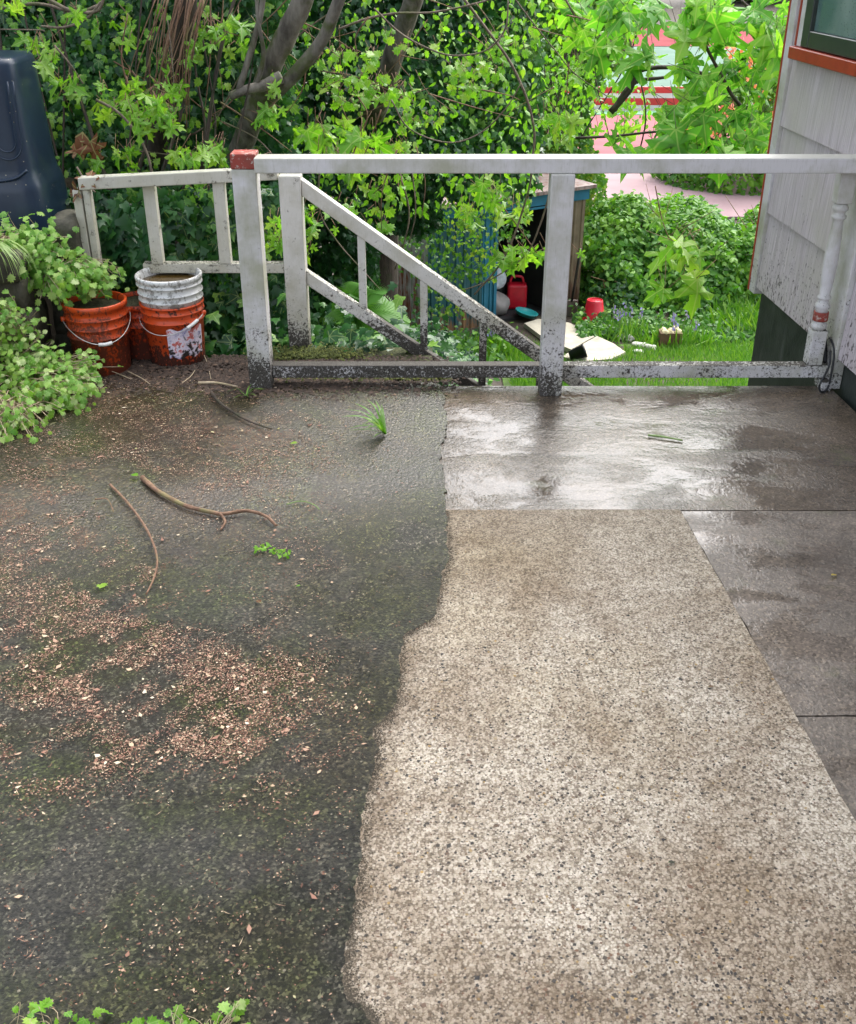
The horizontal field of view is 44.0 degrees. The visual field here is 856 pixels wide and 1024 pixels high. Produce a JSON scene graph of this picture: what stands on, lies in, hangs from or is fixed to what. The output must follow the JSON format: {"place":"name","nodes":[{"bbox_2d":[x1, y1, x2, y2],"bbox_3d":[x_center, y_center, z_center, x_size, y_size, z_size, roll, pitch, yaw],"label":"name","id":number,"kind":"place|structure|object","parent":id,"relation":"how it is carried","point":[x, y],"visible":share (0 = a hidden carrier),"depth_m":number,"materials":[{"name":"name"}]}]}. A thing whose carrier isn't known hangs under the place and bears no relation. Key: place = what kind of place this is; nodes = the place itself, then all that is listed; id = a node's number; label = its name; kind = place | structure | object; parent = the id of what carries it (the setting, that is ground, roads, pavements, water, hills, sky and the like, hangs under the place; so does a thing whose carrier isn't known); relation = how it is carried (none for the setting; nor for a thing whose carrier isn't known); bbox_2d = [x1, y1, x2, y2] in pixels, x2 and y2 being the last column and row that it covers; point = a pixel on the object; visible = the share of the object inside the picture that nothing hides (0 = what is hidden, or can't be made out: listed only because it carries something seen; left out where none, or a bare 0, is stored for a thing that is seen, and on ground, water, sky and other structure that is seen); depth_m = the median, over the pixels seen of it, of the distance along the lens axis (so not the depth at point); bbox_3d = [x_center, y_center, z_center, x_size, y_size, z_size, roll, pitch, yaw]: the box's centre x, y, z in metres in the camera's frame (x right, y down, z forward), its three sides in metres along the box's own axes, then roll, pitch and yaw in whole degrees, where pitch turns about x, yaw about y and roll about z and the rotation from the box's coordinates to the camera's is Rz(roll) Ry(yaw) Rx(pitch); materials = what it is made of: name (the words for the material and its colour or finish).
{"place":"outdoors","nodes":[
{"label":"outdoors","id":0,"kind":"place"},
{"bbox_2d":[0,357,449,1023],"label":"asphalt driveway","id":1,"kind":"structure","parent":0,"point":[380,543],"depth_m":2.58,"materials":[{"name":"grey asphalt"}]},
{"bbox_2d":[30,1001,52,1012],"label":"fresh leaf","id":2,"kind":"object","parent":1,"relation":"on","point":[41,1006],"visible":1,"depth_m":1.77,"materials":[{"name":"green plant"}]},
{"bbox_2d":[0,289,122,443],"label":"herb robert","id":3,"kind":"object","parent":1,"relation":"on","point":[39,380],"visible":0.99,"depth_m":4.06,"materials":[{"name":"green plant"}]},
{"bbox_2d":[4,997,165,1023],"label":"weed clump","id":4,"kind":"object","parent":1,"relation":"on","point":[30,1019],"visible":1,"depth_m":1.75,"materials":[{"name":"green plant"}]},
{"bbox_2d":[60,290,130,376],"bbox_3d":[-1.362,-0.735,4.392,0.269,0.299,0.271,0,28,0],"label":"plastic bucket","id":5,"kind":"object","parent":1,"relation":"on","point":[100,326],"visible":0.92,"depth_m":4.31,"materials":[{"name":"plastic"}]},
{"bbox_2d":[96,583,107,587],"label":"fallen leaf","id":6,"kind":"object","parent":1,"relation":"on","point":[101,585],"visible":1,"depth_m":2.95,"materials":[{"name":"green plant"}]},
{"bbox_2d":[95,483,157,594],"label":"curved twig","id":7,"kind":"object","parent":1,"relation":"on","point":[133,510],"visible":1,"depth_m":3.24,"materials":[{"name":"brown wood"}]},
{"bbox_2d":[123,291,150,359],"bbox_3d":[-1.232,-0.804,4.576,0.238,0.244,0.238,0,28,0],"label":"plastic bucket","id":8,"kind":"object","parent":1,"relation":"on","point":[139,346],"visible":0.25,"depth_m":4.50,"materials":[{"name":"orange plastic"}]},
{"bbox_2d":[139,297,205,365],"bbox_3d":[-1.076,-0.773,4.502,0.287,0.261,0.277,0,28,0],"label":"plastic bucket","id":9,"kind":"object","parent":1,"relation":"on","point":[175,337],"visible":0.8,"depth_m":4.42,"materials":[{"name":"plastic"}]},
{"bbox_2d":[134,267,202,308],"bbox_3d":[-1.076,-0.899,4.439,0.274,0.211,0.274,0,28,0],"label":"plastic bucket","id":10,"kind":"object","parent":9,"relation":"in","point":[167,290],"visible":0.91,"depth_m":4.33,"materials":[{"name":"white plastic"}]},
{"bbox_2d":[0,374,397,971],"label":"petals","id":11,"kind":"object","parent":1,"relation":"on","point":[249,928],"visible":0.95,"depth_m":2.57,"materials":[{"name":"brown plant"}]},
{"bbox_2d":[163,998,249,1023],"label":"weed clump","id":12,"kind":"object","parent":1,"relation":"on","point":[223,1006],"visible":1,"depth_m":1.76,"materials":[{"name":"green plant"}]},
{"bbox_2d":[140,475,276,530],"bbox_3d":[-0.735,-0.017,3.347,0.593,0.019,0.142,16,32,27],"label":"fallen branch","id":13,"kind":"object","parent":1,"relation":"on","point":[148,483],"visible":1,"depth_m":3.32,"materials":[{"name":"brown wood"}]},
{"bbox_2d":[0,368,426,1022],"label":"leaf litter","id":14,"kind":"object","parent":1,"relation":"on","point":[184,734],"visible":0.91,"depth_m":2.60,"materials":[{"name":"brown plant"}]},
{"bbox_2d":[210,391,271,429],"bbox_3d":[-0.726,-0.384,4.020,0.038,0.016,0.455,-21,35,-33],"label":"dark stick","id":15,"kind":"object","parent":1,"relation":"on","point":[225,406],"visible":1,"depth_m":4.01,"materials":[{"name":"brown wood"}]},
{"bbox_2d":[229,385,261,397],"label":"grass tuft","id":16,"kind":"object","parent":1,"relation":"on","point":[247,392],"visible":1,"depth_m":4.17,"materials":[{"name":"green plant"}]},
{"bbox_2d":[57,354,461,401],"bbox_3d":[-0.727,-0.573,4.361,1.764,0.037,0.537,0,28,0],"label":"dirt pile","id":17,"kind":"object","parent":1,"relation":"on","point":[235,370],"visible":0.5,"depth_m":4.32,"materials":[{"name":"brown soil"}]},
{"bbox_2d":[198,381,237,386],"bbox_3d":[-0.842,-0.516,4.268,0.175,0.012,0.030,7,29,12],"label":"split wood","id":18,"kind":"object","parent":17,"relation":"on","point":[206,382],"visible":1,"depth_m":4.28,"materials":[{"name":"beige wood"}]},
{"bbox_2d":[243,339,452,382],"bbox_3d":[-0.341,-0.642,4.493,0.903,0.050,0.455,0,28,0],"label":"moss","id":19,"kind":"object","parent":17,"relation":"on","point":[309,353],"visible":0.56,"depth_m":4.53,"materials":[{"name":"green plant"}]},
{"bbox_2d":[253,542,290,558],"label":"green sprig","id":20,"kind":"object","parent":1,"relation":"on","point":[271,550],"visible":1,"depth_m":3.11,"materials":[{"name":"green plant"}]},
{"bbox_2d":[286,501,319,509],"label":"fallen stalk","id":21,"kind":"object","parent":1,"relation":"on","point":[302,501],"visible":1,"depth_m":3.38,"materials":[{"name":"plant"}]},
{"bbox_2d":[342,399,386,435],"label":"grass tuft","id":22,"kind":"object","parent":1,"relation":"on","point":[380,423],"visible":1,"depth_m":3.85,"materials":[{"name":"green plant"}]},
{"bbox_2d":[0,0,789,393],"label":"ground","id":23,"kind":"structure","parent":0,"point":[676,6],"depth_m":14.43,"materials":[{"name":"green plant"}]},
{"bbox_2d":[0,50,70,235],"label":"compost bin","id":24,"kind":"object","parent":23,"relation":"on","point":[32,180],"visible":0.96,"depth_m":4.35,"materials":[{"name":"blue plastic"}]},
{"bbox_2d":[0,209,82,363],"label":"retaining wall","id":25,"kind":"structure","parent":23,"relation":"on","point":[66,221],"depth_m":4.28,"materials":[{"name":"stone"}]},
{"bbox_2d":[0,238,38,281],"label":"striped grass","id":26,"kind":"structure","parent":25,"relation":"on","point":[3,247],"depth_m":4.06,"materials":[{"name":"green plant"}]},
{"bbox_2d":[0,209,129,310],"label":"trailing geranium","id":27,"kind":"object","parent":25,"relation":"on","point":[90,276],"visible":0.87,"depth_m":4.21,"materials":[{"name":"green plant"}]},
{"bbox_2d":[2,0,239,177],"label":"young shoots","id":28,"kind":"object","parent":23,"relation":"on","point":[112,46],"visible":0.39,"depth_m":5.07,"materials":[{"name":"green plant"}]},
{"bbox_2d":[0,0,313,330],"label":"ivy thicket","id":29,"kind":"object","parent":23,"relation":"on","point":[72,44],"visible":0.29,"depth_m":5.32,"materials":[{"name":"green plant"}]},
{"bbox_2d":[0,0,287,205],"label":"young maple","id":30,"kind":"object","parent":29,"relation":"on","point":[157,109],"visible":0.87,"depth_m":4.58,"materials":[{"name":"green plant"}]},
{"bbox_2d":[65,143,76,157],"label":"dead leaf","id":31,"kind":"object","parent":30,"relation":"attached to","point":[73,147],"visible":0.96,"depth_m":4.54,"materials":[{"name":"brown plant"}]},
{"bbox_2d":[75,132,88,160],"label":"dead leaf","id":32,"kind":"object","parent":30,"relation":"hanging from","point":[78,143],"visible":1,"depth_m":4.50,"materials":[{"name":"brown plant"}]},
{"bbox_2d":[74,133,106,160],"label":"dead leaf","id":33,"kind":"object","parent":30,"relation":"hanging from","point":[93,148],"visible":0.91,"depth_m":4.51,"materials":[{"name":"brown plant"}]},
{"bbox_2d":[126,0,210,171],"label":"ivy tree","id":34,"kind":"object","parent":29,"relation":"on","point":[183,20],"visible":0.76,"depth_m":4.77,"materials":[{"name":"brown plant"}]},
{"bbox_2d":[223,0,344,167],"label":"leaning tree","id":35,"kind":"object","parent":29,"relation":"on","point":[275,53],"visible":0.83,"depth_m":4.79,"materials":[{"name":"grey plant"}]},
{"bbox_2d":[0,0,624,300],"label":"bare branches","id":36,"kind":"object","parent":29,"relation":"attached to","point":[96,8],"visible":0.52,"depth_m":5.26,"materials":[{"name":"brown wood"}]},
{"bbox_2d":[556,0,788,188],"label":"maple branch","id":37,"kind":"object","parent":36,"relation":"attached to","point":[695,111],"visible":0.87,"depth_m":5.85,"materials":[{"name":"green plant"}]},
{"bbox_2d":[65,182,288,354],"bbox_3d":[-1.130,-0.954,4.885,1.095,1.054,0.664,0,28,0],"label":"ivy clump","id":38,"kind":"object","parent":23,"relation":"on","point":[122,227],"visible":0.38,"depth_m":4.72,"materials":[{"name":"green plant"}]},
{"bbox_2d":[72,168,283,289],"bbox_3d":[-1.020,-1.049,4.465,0.830,0.783,0.096,-2,29,-3],"label":"landing railing","id":39,"kind":"object","parent":23,"relation":"on","point":[149,182],"visible":0.66,"depth_m":4.33,"materials":[{"name":"white paint"}]},
{"bbox_2d":[69,181,81,202],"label":"dead leaf","id":40,"kind":"object","parent":39,"relation":"attached to","point":[78,194],"visible":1,"depth_m":4.26,"materials":[{"name":"brown plant"}]},
{"bbox_2d":[75,170,99,187],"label":"dead leaf","id":41,"kind":"object","parent":39,"relation":"attached to","point":[91,173],"visible":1,"depth_m":4.24,"materials":[{"name":"brown plant"}]},
{"bbox_2d":[44,0,551,327],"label":"ivy covered tree","id":42,"kind":"object","parent":23,"relation":"on","point":[337,262],"visible":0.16,"depth_m":8.45,"materials":[{"name":"green plant"}]},
{"bbox_2d":[262,96,394,273],"bbox_3d":[-0.468,-1.455,5.066,0.622,0.890,1.344,0,28,0],"label":"young maple","id":43,"kind":"object","parent":23,"relation":"on","point":[315,137],"visible":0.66,"depth_m":5.16,"materials":[{"name":"green plant"}]},
{"bbox_2d":[203,281,489,385],"bbox_3d":[-0.801,-1.655,9.392,3.288,3.438,9.318,0,28,0],"label":"ground ivy","id":44,"kind":"object","parent":23,"relation":"on","point":[443,344],"visible":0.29,"depth_m":4.82,"materials":[{"name":"green plant"}]},
{"bbox_2d":[325,281,410,346],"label":"fern","id":45,"kind":"object","parent":23,"relation":"on","point":[378,304],"visible":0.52,"depth_m":5.46,"materials":[{"name":"green plant"}]},
{"bbox_2d":[327,347,432,381],"bbox_3d":[-0.300,-0.520,4.639,0.640,0.288,0.390,0,28,0],"label":"landing step","id":46,"kind":"object","parent":23,"relation":"on","point":[397,351],"visible":0.11,"depth_m":4.66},
{"bbox_2d":[235,0,548,219],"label":"young shoots","id":47,"kind":"object","parent":23,"relation":"on","point":[532,5],"visible":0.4,"depth_m":7.09,"materials":[{"name":"green plant"}]},
{"bbox_2d":[363,0,423,125],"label":"slanting tree","id":48,"kind":"object","parent":23,"relation":"on","point":[404,24],"visible":0.65,"depth_m":6.53,"materials":[{"name":"grey plant"}]},
{"bbox_2d":[314,12,540,234],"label":"elder shoots","id":49,"kind":"object","parent":23,"relation":"on","point":[368,94],"visible":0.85,"depth_m":5.87,"materials":[{"name":"green plant"}]},
{"bbox_2d":[278,174,593,385],"bbox_3d":[0.422,-0.573,4.746,2.055,1.826,0.089,0,28,0],"label":"stair railing","id":50,"kind":"object","parent":23,"relation":"on","point":[295,190],"visible":0.48,"depth_m":4.51,"materials":[{"name":"paint"}]},
{"bbox_2d":[436,306,517,385],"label":"garden weeds","id":51,"kind":"object","parent":23,"relation":"on","point":[492,356],"visible":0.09,"depth_m":13.36,"materials":[{"name":"green plant"}]},
{"bbox_2d":[454,325,530,358],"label":"bluebells","id":52,"kind":"object","parent":23,"relation":"on","point":[490,335],"visible":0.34,"depth_m":13.49,"materials":[{"name":"green plant"}]},
{"bbox_2d":[420,0,639,220],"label":"hedge tree","id":53,"kind":"object","parent":23,"relation":"on","point":[583,146],"visible":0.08,"depth_m":16.01,"materials":[{"name":"green plant"}]},
{"bbox_2d":[454,7,606,277],"bbox_3d":[0.612,-2.203,6.423,0.820,1.491,1.456,5,29,10],"label":"young maple","id":54,"kind":"object","parent":23,"relation":"on","point":[568,123],"visible":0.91,"depth_m":6.23,"materials":[{"name":"green plant"}]},
{"bbox_2d":[466,0,656,139],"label":"young shoots","id":55,"kind":"object","parent":23,"relation":"on","point":[590,90],"visible":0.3,"depth_m":10.78,"materials":[{"name":"green plant"}]},
{"bbox_2d":[566,248,581,316],"bbox_3d":[2.012,-3.167,14.654,0.170,0.981,0.112,0,28,0],"label":"spade","id":56,"kind":"object","parent":23,"relation":"on","point":[569,309],"visible":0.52,"depth_m":14.81,"materials":[{"name":"black wood"}]},
{"bbox_2d":[582,297,603,322],"bbox_3d":[2.284,-2.764,14.566,0.316,0.318,0.316,0,28,0],"label":"garden bucket","id":57,"kind":"object","parent":23,"relation":"on","point":[594,304],"visible":0.76,"depth_m":14.46,"materials":[{"name":"red plastic"}]},
{"bbox_2d":[579,263,656,315],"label":"leafy shrub","id":58,"kind":"object","parent":23,"relation":"on","point":[605,286],"visible":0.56,"depth_m":14.90,"materials":[{"name":"green plant"}]},
{"bbox_2d":[583,302,662,345],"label":"bluebells","id":59,"kind":"object","parent":23,"relation":"on","point":[632,331],"visible":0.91,"depth_m":13.97,"materials":[{"name":"green plant"}]},
{"bbox_2d":[626,334,634,341],"bbox_3d":[2.667,-2.312,14.008,0.140,0.095,0.143,0,28,0],"label":"rock","id":60,"kind":"object","parent":23,"relation":"on","point":[632,338],"visible":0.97,"depth_m":13.96,"materials":[{"name":"white stone"}]},
{"bbox_2d":[631,341,643,346],"bbox_3d":[2.723,-2.171,13.770,0.176,0.074,0.124,0,28,0],"label":"rock","id":61,"kind":"object","parent":23,"relation":"on","point":[634,342],"visible":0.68,"depth_m":13.73,"materials":[{"name":"white stone"}]},
{"bbox_2d":[579,189,714,315],"bbox_3d":[2.969,-4.029,16.038,2.371,1.755,3.506,0,28,0],"label":"leafy shrub","id":62,"kind":"object","parent":23,"relation":"on","point":[626,215],"visible":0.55,"depth_m":15.17,"materials":[{"name":"green plant"}]},
{"bbox_2d":[643,344,656,350],"bbox_3d":[2.869,-2.126,13.679,0.170,0.083,0.115,0,28,0],"label":"rock","id":63,"kind":"object","parent":23,"relation":"on","point":[647,345],"visible":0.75,"depth_m":13.65,"materials":[{"name":"white stone"}]},
{"bbox_2d":[568,296,755,344],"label":"border plants","id":64,"kind":"object","parent":23,"relation":"on","point":[589,330],"visible":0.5,"depth_m":14.24,"materials":[{"name":"green plant"}]},
{"bbox_2d":[565,87,770,109],"bbox_3d":[14.000,-12.535,32.104,24.000,0.654,0.060,0,28,0],"label":"striped barrier","id":65,"kind":"object","parent":23,"relation":"on","point":[664,93],"depth_m":32.08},
{"bbox_2d":[641,185,715,318],"bbox_3d":[1.249,-1.346,5.415,0.404,0.607,0.600,0,28,0],"label":"maple sprig","id":66,"kind":"object","parent":23,"relation":"on","point":[690,253],"visible":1,"depth_m":5.34,"materials":[{"name":"green plant"}]},
{"bbox_2d":[611,191,755,318],"bbox_3d":[3.950,-4.026,16.269,2.777,1.499,4.089,0,28,0],"label":"leafy shrub","id":67,"kind":"object","parent":23,"relation":"on","point":[715,234],"visible":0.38,"depth_m":15.20,"materials":[{"name":"green plant"}]},
{"bbox_2d":[651,37,776,195],"bbox_3d":[7.160,-8.267,22.020,4.781,3.885,3.450,0,28,0],"label":"flowering shrub","id":68,"kind":"object","parent":23,"relation":"on","point":[751,182],"visible":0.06,"depth_m":21.65,"materials":[{"name":"green plant"}]},
{"bbox_2d":[688,291,760,343],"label":"tall grass","id":69,"kind":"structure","parent":23,"relation":"on","point":[749,318],"depth_m":14.33,"materials":[{"name":"green plant"}]},
{"bbox_2d":[706,195,760,305],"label":"leafy shrub","id":70,"kind":"object","parent":23,"relation":"on","point":[748,227],"visible":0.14,"depth_m":15.32,"materials":[{"name":"green plant"}]},
{"bbox_2d":[747,0,855,411],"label":"house","id":71,"kind":"structure","parent":23,"relation":"on","point":[814,111],"depth_m":4.43,"materials":[{"name":"paint"}]},
{"bbox_2d":[800,0,855,59],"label":"window","id":72,"kind":"structure","parent":71,"relation":"in","point":[829,26],"depth_m":4.15,"materials":[{"name":"green glass"}]},
{"bbox_2d":[398,174,596,331],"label":"garden shed","id":73,"kind":"structure","parent":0,"point":[532,275],"depth_m":14.35,"materials":[{"name":"blue stained wood"},{"name":"teal painted wood"}]},
{"bbox_2d":[398,175,531,321],"bbox_3d":[0.179,-3.436,13.231,2.192,1.925,1.047,-8,29,-14],"label":"vine curtain","id":74,"kind":"object","parent":73,"relation":"hanging from","point":[474,252],"visible":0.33,"depth_m":13.08,"materials":[{"name":"green plant"}]},
{"bbox_2d":[481,291,509,315],"bbox_3d":[0.873,-2.947,14.796,0.515,0.360,0.437,-21,35,-34],"label":"tarp bundle","id":75,"kind":"object","parent":73,"relation":"on","point":[502,303],"visible":0.41,"depth_m":14.74,"materials":[{"name":"grey plastic"}]},
{"bbox_2d":[497,268,506,288],"bbox_3d":[0.893,-3.312,14.813,0.410,0.325,0.309,0,28,0],"label":"plastic bag","id":76,"kind":"object","parent":75,"relation":"on","point":[501,280],"visible":0.29,"depth_m":14.74,"materials":[{"name":"white plastic"}]},
{"bbox_2d":[497,262,512,294],"bbox_3d":[0.908,-3.332,15.205,0.638,0.646,0.590,0,28,0],"label":"rubbish sack","id":77,"kind":"object","parent":73,"relation":"on","point":[503,290],"visible":0.05,"depth_m":15.01,"materials":[{"name":"black plastic"}]},
{"bbox_2d":[506,275,526,308],"bbox_3d":[1.259,-3.130,15.025,0.280,0.473,0.200,0,28,0],"label":"red petrol can","id":78,"kind":"object","parent":73,"relation":"on","point":[516,295],"visible":0.84,"depth_m":14.95,"materials":[{"name":"plastic"}]},
{"bbox_2d":[515,307,537,318],"bbox_3d":[1.376,-2.774,14.753,0.322,0.124,0.330,0,28,0],"label":"basin","id":79,"kind":"object","parent":73,"relation":"on","point":[526,312],"visible":1,"depth_m":14.78,"materials":[{"name":"teal plastic"}]},
{"bbox_2d":[397,115,729,153],"bbox_3d":[6.721,-9.660,27.546,16.069,0.050,8.628,0,28,0],"label":"pink court","id":80,"kind":"object","parent":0,"point":[599,143],"depth_m":28.67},
{"bbox_2d":[524,319,624,360],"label":"garden path","id":81,"kind":"structure","parent":0,"point":[600,348],"depth_m":13.69,"materials":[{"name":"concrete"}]},
{"bbox_2d":[568,344,587,359],"bbox_3d":[1.868,-1.993,13.202,0.249,0.213,0.179,0,28,0],"label":"plant pot","id":82,"kind":"object","parent":81,"relation":"on","point":[578,352],"visible":1,"depth_m":13.15,"materials":[{"name":"black plastic"}]},
{"bbox_2d":[401,47,754,95],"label":"pale green court","id":83,"kind":"object","parent":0,"point":[668,58],"visible":0.12,"depth_m":44.42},
{"bbox_2d":[341,386,855,1023],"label":"pavement","id":84,"kind":"structure","parent":0,"point":[739,502],"depth_m":2.46,"materials":[{"name":"brown concrete"}]},
{"bbox_2d":[342,510,470,1023],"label":"edge grit","id":85,"kind":"object","parent":84,"relation":"on","point":[349,995],"visible":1,"depth_m":2.09,"materials":[{"name":"grey concrete"}]},
{"bbox_2d":[230,150,855,395],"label":"porch railing","id":86,"kind":"object","parent":84,"relation":"on","point":[550,369],"visible":0.98,"depth_m":3.98,"materials":[{"name":"white paint"}]},
{"bbox_2d":[818,337,834,392],"bbox_3d":[1.588,-0.592,4.231,0.050,0.204,0.124,4,29,7],"label":"strap","id":87,"kind":"object","parent":86,"relation":"hanging from","point":[828,367],"visible":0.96,"depth_m":4.21,"materials":[{"name":"black fabric"}]},
{"bbox_2d":[648,434,682,440],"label":"iris leaf","id":88,"kind":"object","parent":84,"relation":"on","point":[651,435],"visible":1,"depth_m":3.83,"materials":[{"name":"green plant"}]},
{"bbox_2d":[594,111,655,114],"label":"court verge","id":89,"kind":"structure","parent":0,"point":[638,113],"depth_m":31.59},
{"bbox_2d":[499,328,753,385],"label":"lawn","id":90,"kind":"structure","parent":0,"point":[506,382],"depth_m":12.82,"materials":[{"name":"plant"}]},
{"bbox_2d":[658,329,682,346],"bbox_3d":[3.148,-2.262,13.806,0.280,0.200,0.200,0,28,0],"label":"planter box","id":91,"kind":"object","parent":90,"relation":"on","point":[663,337],"visible":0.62,"depth_m":13.70,"materials":[{"name":"wood"}]},
{"bbox_2d":[644,310,729,349],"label":"bluebells","id":92,"kind":"object","parent":90,"relation":"on","point":[693,338],"visible":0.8,"depth_m":13.75,"materials":[{"name":"green plant"}]},
{"bbox_2d":[592,174,761,218],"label":"pale path","id":93,"kind":"structure","parent":0,"point":[638,184],"depth_m":21.96,"materials":[{"name":"pink concrete"}]},
{"bbox_2d":[632,26,754,46],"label":"pink court","id":94,"kind":"object","parent":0,"point":[664,41],"visible":0.12,"depth_m":54.37,"materials":[{"name":"pink concrete"}]}
]}

